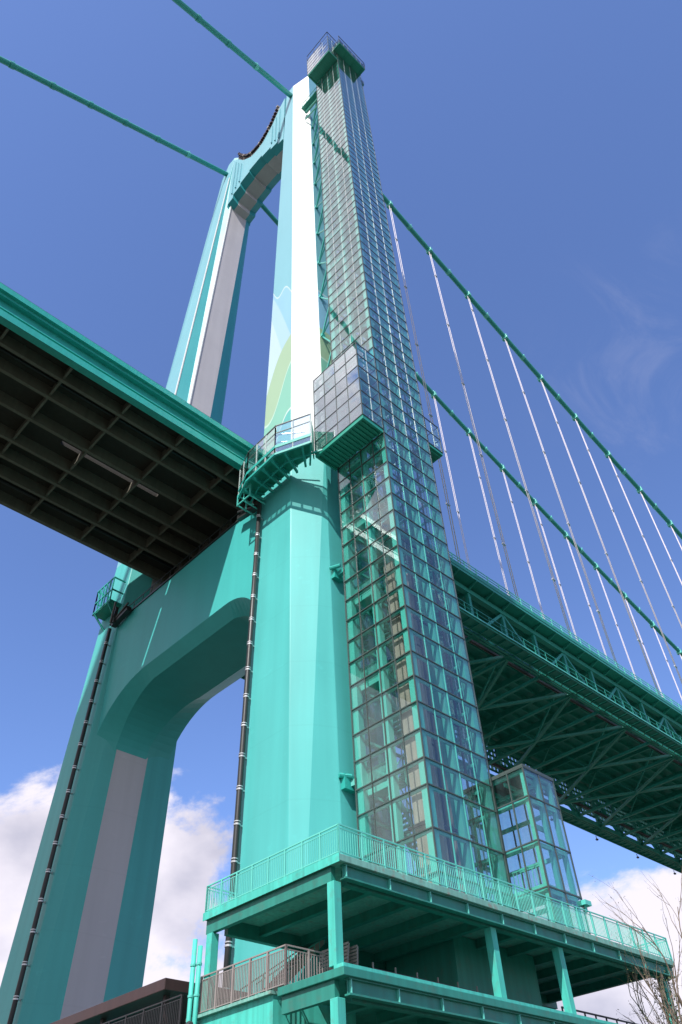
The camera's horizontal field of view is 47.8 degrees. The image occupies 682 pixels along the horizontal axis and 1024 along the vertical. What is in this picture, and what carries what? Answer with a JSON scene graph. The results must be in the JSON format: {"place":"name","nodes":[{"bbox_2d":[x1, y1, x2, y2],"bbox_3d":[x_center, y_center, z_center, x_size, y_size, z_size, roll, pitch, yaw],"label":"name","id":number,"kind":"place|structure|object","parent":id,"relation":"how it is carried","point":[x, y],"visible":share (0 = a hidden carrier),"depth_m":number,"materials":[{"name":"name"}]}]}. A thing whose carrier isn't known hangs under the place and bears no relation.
{"place":"outdoors","nodes":[
{"label":"outdoors","id":0,"kind":"place"},
{"bbox_2d":[318,942,349,973],"bbox_3d":[-0.310,17.330,29.131,0.333,1.635,1.610,32,-55,-31],"label":"railing","id":1,"kind":"object","parent":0,"point":[347,946],"visible":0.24,"depth_m":29.41,"materials":[{"name":"grey metal"}]},
{"bbox_2d":[0,0,681,1023],"label":"sky","id":2,"kind":"structure","parent":0,"point":[534,146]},
{"bbox_2d":[328,945,357,969],"bbox_3d":[0.068,17.460,29.214,0.186,1.535,1.610,32,-55,-31],"label":"railing","id":3,"kind":"object","parent":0,"point":[355,951],"visible":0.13,"depth_m":29.23,"materials":[{"name":"grey metal"}]},
{"label":"ground","id":4,"kind":"structure","parent":0,"visible":0},
{"bbox_2d":[50,978,256,1023],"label":"canopy","id":5,"kind":"object","parent":4,"relation":"on","point":[161,990],"visible":0.5,"depth_m":33.81,"materials":[{"name":"brown metal"}]},
{"bbox_2d":[102,994,182,1023],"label":"stair railing","id":6,"kind":"object","parent":5,"relation":"attached to","point":[160,1015],"visible":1,"depth_m":31.63,"materials":[{"name":"metal"}]},
{"bbox_2d":[186,939,197,1022],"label":"downpipe","id":7,"kind":"object","parent":4,"relation":"on","point":[190,997],"visible":1,"depth_m":30.84,"materials":[{"name":"teal metal"}]},
{"bbox_2d":[0,76,394,1023],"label":"bridge tower","id":8,"kind":"structure","parent":4,"relation":"on","point":[176,654],"depth_m":60.93,"materials":[{"name":"teal metal"}]},
{"bbox_2d":[7,628,111,1023],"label":"drain pipe","id":9,"kind":"object","parent":8,"relation":"attached to","point":[33,932],"visible":1,"depth_m":58.78,"materials":[{"name":"metal"}]},
{"bbox_2d":[92,577,125,630],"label":"inspection cage","id":10,"kind":"object","parent":8,"relation":"attached to","point":[103,612],"visible":0.96,"depth_m":75.80,"materials":[{"name":"green paint"}]},
{"bbox_2d":[0,282,262,582],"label":"approach deck","id":11,"kind":"structure","parent":8,"relation":"on","point":[107,453],"depth_m":66.43,"materials":[{"name":"metal"}]},
{"bbox_2d":[223,500,262,988],"bbox_3d":[-5.788,15.095,45.420,0.486,46.012,2.261,-16,-46,13],"label":"drain pipe","id":12,"kind":"object","parent":8,"relation":"attached to","point":[228,946],"visible":0.91,"depth_m":46.79,"materials":[{"name":"metal"}]},
{"bbox_2d":[237,413,322,516],"bbox_3d":[-5.063,-3.921,60.938,2.834,4.420,8.340,32,-55,-31],"label":"maintenance platform","id":13,"kind":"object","parent":8,"relation":"attached to","point":[271,467],"visible":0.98,"depth_m":60.42,"materials":[{"name":"teal metal"}]},
{"bbox_2d":[0,56,681,655],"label":"cable","id":14,"kind":"object","parent":8,"relation":"attached to","point":[10,64],"visible":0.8,"depth_m":155.66,"materials":[{"name":"teal paint"}]},
{"bbox_2d":[431,390,470,569],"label":"hanger","id":15,"kind":"object","parent":14,"relation":"hanging from","point":[434,395],"visible":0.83,"depth_m":148.46,"materials":[{"name":"metal"}]},
{"bbox_2d":[466,428,508,594],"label":"hanger","id":16,"kind":"object","parent":14,"relation":"hanging from","point":[469,433],"visible":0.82,"depth_m":152.52,"materials":[{"name":"metal"}]},
{"bbox_2d":[499,465,544,618],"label":"hanger","id":17,"kind":"object","parent":14,"relation":"hanging from","point":[502,469],"visible":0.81,"depth_m":157.06,"materials":[{"name":"metal"}]},
{"bbox_2d":[531,498,577,640],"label":"hanger","id":18,"kind":"object","parent":14,"relation":"hanging from","point":[535,503],"visible":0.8,"depth_m":161.89,"materials":[{"name":"metal"}]},
{"bbox_2d":[563,531,606,655],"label":"hanger","id":19,"kind":"object","parent":14,"relation":"hanging from","point":[566,536],"visible":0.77,"depth_m":167.32,"materials":[{"name":"metal"}]},
{"bbox_2d":[593,562,636,679],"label":"hanger","id":20,"kind":"object","parent":14,"relation":"hanging from","point":[596,567],"visible":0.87,"depth_m":170.83,"materials":[{"name":"metal"}]},
{"bbox_2d":[623,592,663,697],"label":"hanger","id":21,"kind":"object","parent":14,"relation":"hanging from","point":[625,597],"visible":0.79,"depth_m":174.99,"materials":[{"name":"metal"}]},
{"bbox_2d":[650,620,681,698],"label":"hanger","id":22,"kind":"object","parent":14,"relation":"hanging from","point":[653,625],"visible":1,"depth_m":180.48,"materials":[{"name":"metal"}]},
{"bbox_2d":[172,0,681,539],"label":"cable","id":23,"kind":"object","parent":8,"relation":"attached to","point":[198,18],"visible":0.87,"depth_m":153.52,"materials":[{"name":"teal paint"}]},
{"bbox_2d":[386,201,460,563],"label":"hanger","id":24,"kind":"object","parent":23,"relation":"hanging from","point":[389,205],"visible":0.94,"depth_m":107.72,"materials":[{"name":"metal"}]},
{"bbox_2d":[241,493,681,874],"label":"truss deck","id":25,"kind":"structure","parent":24,"relation":"hanging from","point":[598,731],"depth_m":99.22,"materials":[{"name":"green paint"}]},
{"bbox_2d":[426,247,519,602],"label":"hanger","id":26,"kind":"object","parent":23,"relation":"hanging from","point":[429,251],"visible":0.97,"depth_m":111.84,"materials":[{"name":"metal"}]},
{"bbox_2d":[465,291,570,635],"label":"hanger","id":27,"kind":"object","parent":23,"relation":"hanging from","point":[468,295],"visible":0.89,"depth_m":116.79,"materials":[{"name":"metal"}]},
{"bbox_2d":[501,334,618,667],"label":"hanger","id":28,"kind":"object","parent":23,"relation":"hanging from","point":[505,338],"visible":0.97,"depth_m":122.25,"materials":[{"name":"metal"}]},
{"bbox_2d":[537,375,660,695],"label":"hanger","id":29,"kind":"object","parent":23,"relation":"hanging from","point":[579,482],"visible":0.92,"depth_m":126.73,"materials":[{"name":"metal"}]},
{"bbox_2d":[571,414,681,682],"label":"hanger","id":30,"kind":"object","parent":23,"relation":"hanging from","point":[576,417],"visible":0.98,"depth_m":135.67,"materials":[{"name":"metal"}]},
{"bbox_2d":[604,451,681,627],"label":"hanger","id":31,"kind":"object","parent":23,"relation":"hanging from","point":[608,455],"visible":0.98,"depth_m":148.38,"materials":[{"name":"metal"}]},
{"bbox_2d":[636,487,681,583],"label":"hanger","id":32,"kind":"object","parent":23,"relation":"hanging from","point":[640,491],"visible":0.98,"depth_m":159.57,"materials":[{"name":"metal"}]},
{"bbox_2d":[666,521,681,548],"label":"hanger","id":33,"kind":"object","parent":23,"relation":"hanging from","point":[670,525],"visible":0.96,"depth_m":170.41,"materials":[{"name":"metal"}]},
{"bbox_2d":[191,852,675,1023],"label":"terrace building","id":34,"kind":"structure","parent":4,"relation":"on","point":[516,966],"depth_m":32.03,"materials":[{"name":"teal paint"}]},
{"bbox_2d":[192,945,202,1023],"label":"downpipe","id":35,"kind":"object","parent":34,"relation":"attached to","point":[196,996],"visible":1,"depth_m":30.61,"materials":[{"name":"teal metal"}]},
{"bbox_2d":[198,944,331,1014],"bbox_3d":[-2.981,18.310,29.807,2.275,1.355,5.295,32,-55,-31],"label":"terrace railing","id":36,"kind":"object","parent":34,"relation":"on","point":[267,977],"visible":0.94,"depth_m":29.01,"materials":[{"name":"grey metal"}]},
{"bbox_2d":[240,939,325,999],"bbox_3d":[-2.412,19.786,32.757,3.984,3.511,1.050,32,-55,-31],"label":"steel stair","id":37,"kind":"object","parent":34,"relation":"on","point":[316,946],"visible":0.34,"depth_m":33.10,"materials":[{"name":"grey metal"}]},
{"bbox_2d":[301,32,514,909],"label":"lift tower","id":38,"kind":"structure","parent":34,"relation":"on","point":[347,383],"depth_m":53.90,"materials":[{"name":"teal glass"}]},
{"bbox_2d":[372,962,477,991],"bbox_3d":[3.498,19.000,30.649,6.300,1.010,0.050,32,-55,-31],"label":"guard rail","id":39,"kind":"object","parent":34,"relation":"on","point":[424,979],"visible":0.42,"depth_m":30.71,"materials":[{"name":"metal"}]},
{"bbox_2d":[205,823,672,960],"bbox_3d":[4.665,21.088,38.218,24.490,1.125,12.060,32,-55,-31],"label":"platform railing","id":40,"kind":"object","parent":34,"relation":"on","point":[222,898],"visible":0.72,"depth_m":32.41,"materials":[{"name":"teal metal"}]},
{"bbox_2d":[463,764,590,933],"bbox_3d":[9.539,18.377,40.740,2.900,8.192,4.350,32,-55,-31],"label":"glass lobby","id":41,"kind":"object","parent":34,"relation":"on","point":[516,784],"visible":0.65,"depth_m":40.78,"materials":[{"name":"teal glass"}]},
{"bbox_2d":[579,899,591,912],"bbox_3d":[12.264,19.821,38.648,0.550,0.520,0.450,32,-55,-31],"label":"floodlight","id":42,"kind":"object","parent":41,"relation":"attached to","point":[585,903],"visible":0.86,"depth_m":38.59,"materials":[{"name":"teal paint"}]},
{"bbox_2d":[561,1006,636,1023],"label":"black railing","id":43,"kind":"object","parent":34,"relation":"on","point":[596,1015],"visible":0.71,"depth_m":38.20,"materials":[{"name":"metal"}]},
{"bbox_2d":[590,874,681,1023],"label":"bare tree","id":44,"kind":"object","parent":4,"relation":"on","point":[679,1001],"visible":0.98,"depth_m":37.32,"materials":[{"name":"brown plant"}]},
{"bbox_2d":[606,918,681,1023],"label":"leafless shrub tree","id":45,"kind":"object","parent":4,"relation":"on","point":[652,1007],"visible":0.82,"depth_m":38.50,"materials":[{"name":"brown plant"}]},
{"bbox_2d":[648,969,681,1022],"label":"ivy plant","id":46,"kind":"object","parent":4,"relation":"on","point":[667,981],"visible":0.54,"depth_m":39.83,"materials":[{"name":"green plant"}]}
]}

